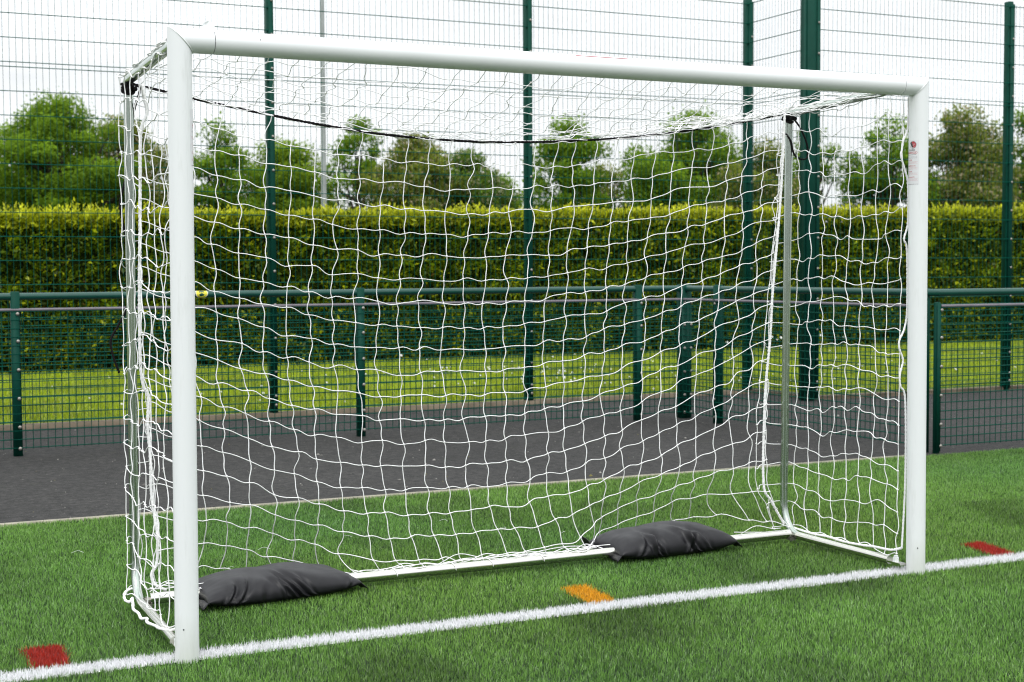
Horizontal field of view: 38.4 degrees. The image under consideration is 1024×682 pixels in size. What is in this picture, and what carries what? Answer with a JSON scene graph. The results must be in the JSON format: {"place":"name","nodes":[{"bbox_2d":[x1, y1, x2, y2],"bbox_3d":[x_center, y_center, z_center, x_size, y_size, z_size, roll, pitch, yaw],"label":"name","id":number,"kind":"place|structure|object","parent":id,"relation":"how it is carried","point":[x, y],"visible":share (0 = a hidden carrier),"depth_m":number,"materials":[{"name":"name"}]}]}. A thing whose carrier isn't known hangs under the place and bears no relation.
{"place":"outdoors","nodes":[
{"label":"outdoors","id":0,"kind":"place"},
{"bbox_2d":[0,195,15,228],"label":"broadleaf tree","id":1,"kind":"object","parent":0,"point":[7,209],"visible":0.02,"depth_m":65.62,"materials":[{"name":"green plant"}]},
{"bbox_2d":[0,337,1023,424],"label":"lawn","id":2,"kind":"structure","parent":0,"point":[403,391],"depth_m":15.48,"materials":[{"name":"green plant"}]},
{"bbox_2d":[0,390,1023,522],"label":"tarmac path","id":3,"kind":"structure","parent":0,"point":[88,481],"depth_m":10.50,"materials":[{"name":"grey asphalt"}]},
{"bbox_2d":[0,0,1023,423],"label":"tall fence","id":4,"kind":"object","parent":3,"relation":"on","point":[810,50],"visible":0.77,"depth_m":14.06,"materials":[{"name":"metal"}]},
{"bbox_2d":[0,284,1023,455],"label":"rail fence","id":5,"kind":"object","parent":3,"relation":"on","point":[684,393],"visible":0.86,"depth_m":11.16,"materials":[{"name":"metal"}]},
{"bbox_2d":[0,447,1023,681],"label":"turf pitch","id":6,"kind":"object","parent":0,"point":[579,649],"depth_m":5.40,"materials":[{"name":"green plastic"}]},
{"bbox_2d":[18,643,70,669],"bbox_3d":[-1.547,1.049,4.907,0.180,0.026,0.311,-2,3,-26],"label":"red turf mark","id":7,"kind":"object","parent":6,"relation":"on","point":[49,655],"visible":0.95,"depth_m":4.91,"materials":[{"name":"red plastic"}]},
{"bbox_2d":[198,562,367,610],"bbox_3d":[-0.946,0.950,5.811,0.694,0.122,0.341,-2,3,-33],"label":"sandbag","id":8,"kind":"object","parent":6,"relation":"on","point":[274,582],"visible":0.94,"depth_m":5.70,"materials":[{"name":"black fabric"}]},
{"bbox_2d":[0,551,1023,681],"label":"goal line","id":9,"kind":"object","parent":6,"relation":"on","point":[251,647],"visible":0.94,"depth_m":5.37,"materials":[{"name":"white paint"}]},
{"bbox_2d":[122,21,928,663],"bbox_3d":[0.122,-0.052,5.880,3.165,2.112,0.949,-2,3,-26],"label":"football goal","id":10,"kind":"object","parent":6,"relation":"on","point":[180,47],"visible":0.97,"depth_m":5.49,"materials":[{"name":"white paint"}]},
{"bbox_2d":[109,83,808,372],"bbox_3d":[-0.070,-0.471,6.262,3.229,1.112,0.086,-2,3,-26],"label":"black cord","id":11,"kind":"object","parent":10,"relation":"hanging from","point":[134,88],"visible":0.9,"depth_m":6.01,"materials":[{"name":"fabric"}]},
{"bbox_2d":[117,38,908,630],"bbox_3d":[0.060,-0.054,5.955,3.156,2.042,0.998,-2,3,-26],"label":"goal net","id":12,"kind":"object","parent":10,"relation":"hanging from","point":[729,120],"visible":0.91,"depth_m":6.13,"materials":[{"name":"white fabric"}]},
{"bbox_2d":[560,584,613,603],"bbox_3d":[0.304,0.996,5.802,0.177,0.026,0.347,-1,3,-18],"label":"orange turf mark","id":13,"kind":"object","parent":6,"relation":"on","point":[588,594],"visible":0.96,"depth_m":5.80,"materials":[{"name":"orange plastic"}]},
{"bbox_2d":[580,521,741,561],"bbox_3d":[0.682,0.892,6.645,0.684,0.139,0.337,-2,3,-30],"label":"sandbag","id":14,"kind":"object","parent":6,"relation":"on","point":[659,539],"visible":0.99,"depth_m":6.54,"materials":[{"name":"black fabric"}]},
{"bbox_2d":[963,540,1013,555],"bbox_3d":[2.165,0.942,6.694,0.165,0.026,0.352,-1,3,-17],"label":"red turf mark","id":15,"kind":"object","parent":6,"relation":"on","point":[987,548],"visible":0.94,"depth_m":6.68,"materials":[{"name":"red plastic"}]},
{"bbox_2d":[0,0,1023,225],"label":"sky","id":16,"kind":"structure","parent":0,"point":[193,13],"materials":[{"name":"white"}]},
{"label":"ground","id":17,"kind":"structure","parent":0,"visible":0},
{"bbox_2d":[0,86,150,228],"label":"broadleaf tree","id":18,"kind":"object","parent":17,"relation":"on","point":[8,175],"visible":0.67,"depth_m":58.91,"materials":[{"name":"green plant"}]},
{"bbox_2d":[78,112,168,227],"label":"chestnut tree","id":19,"kind":"object","parent":17,"relation":"on","point":[156,162],"visible":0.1,"depth_m":63.60,"materials":[{"name":"green plant"}]},
{"bbox_2d":[193,111,275,226],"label":"broadleaf tree","id":20,"kind":"object","parent":17,"relation":"on","point":[223,160],"visible":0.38,"depth_m":57.38,"materials":[{"name":"green plant"}]},
{"bbox_2d":[234,134,347,226],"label":"broadleaf tree","id":21,"kind":"object","parent":17,"relation":"on","point":[302,180],"visible":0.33,"depth_m":61.08,"materials":[{"name":"green plant"}]},
{"bbox_2d":[320,0,326,225],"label":"lamp pole","id":22,"kind":"object","parent":17,"relation":"on","point":[323,130],"visible":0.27,"depth_m":29.91,"materials":[{"name":"metal"}]},
{"bbox_2d":[315,114,387,223],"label":"broadleaf tree","id":23,"kind":"object","parent":17,"relation":"on","point":[367,162],"visible":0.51,"depth_m":59.94,"materials":[{"name":"green plant"}]},
{"bbox_2d":[351,128,479,224],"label":"chestnut tree","id":24,"kind":"object","parent":17,"relation":"on","point":[416,178],"visible":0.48,"depth_m":56.36,"materials":[{"name":"green plant"}]},
{"bbox_2d":[0,455,904,526],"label":"turf edging","id":25,"kind":"object","parent":17,"relation":"on","point":[302,501],"depth_m":8.39,"materials":[{"name":"concrete"}]},
{"bbox_2d":[432,146,522,211],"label":"chestnut tree","id":26,"kind":"object","parent":17,"relation":"on","point":[464,158],"visible":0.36,"depth_m":58.28,"materials":[{"name":"green plant"}]},
{"bbox_2d":[493,172,522,208],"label":"broadleaf tree","id":27,"kind":"object","parent":17,"relation":"on","point":[519,195],"visible":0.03,"depth_m":67.61,"materials":[{"name":"green plant"}]},
{"bbox_2d":[0,384,1023,430],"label":"path edging","id":28,"kind":"object","parent":17,"relation":"on","point":[278,414],"visible":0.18,"depth_m":13.58,"materials":[{"name":"grey concrete"}]},
{"bbox_2d":[516,112,615,223],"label":"broadleaf tree","id":29,"kind":"object","parent":17,"relation":"on","point":[579,172],"visible":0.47,"depth_m":59.24,"materials":[{"name":"green plant"}]},
{"bbox_2d":[578,160,643,210],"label":"broadleaf tree","id":30,"kind":"object","parent":17,"relation":"on","point":[615,190],"visible":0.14,"depth_m":62.44,"materials":[{"name":"green plant"}]},
{"bbox_2d":[611,99,742,222],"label":"broadleaf tree","id":31,"kind":"object","parent":17,"relation":"on","point":[661,185],"visible":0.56,"depth_m":58.74,"materials":[{"name":"green plant"}]},
{"bbox_2d":[705,135,799,209],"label":"chestnut tree","id":32,"kind":"object","parent":17,"relation":"on","point":[766,196],"visible":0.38,"depth_m":55.97,"materials":[{"name":"green plant"}]},
{"bbox_2d":[792,128,843,209],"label":"broadleaf tree","id":33,"kind":"object","parent":17,"relation":"on","point":[830,158],"visible":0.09,"depth_m":61.39,"materials":[{"name":"green plant"}]},
{"bbox_2d":[828,109,948,209],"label":"broadleaf tree","id":34,"kind":"object","parent":17,"relation":"on","point":[883,184],"visible":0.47,"depth_m":59.83,"materials":[{"name":"green plant"}]},
{"bbox_2d":[900,101,1023,220],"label":"chestnut tree","id":35,"kind":"object","parent":17,"relation":"on","point":[966,174],"visible":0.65,"depth_m":59.38,"materials":[{"name":"green plant"}]},
{"bbox_2d":[997,104,1023,206],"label":"broadleaf tree","id":36,"kind":"object","parent":17,"relation":"on","point":[1021,149],"visible":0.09,"depth_m":62.19,"materials":[{"name":"green plant"}]},
{"label":"hedge bed","id":37,"kind":"structure","parent":0,"visible":0},
{"bbox_2d":[0,197,1023,374],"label":"clipped hedge","id":38,"kind":"object","parent":37,"relation":"on","point":[966,265],"visible":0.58,"depth_m":20.56,"materials":[{"name":"green plant"}]}
]}

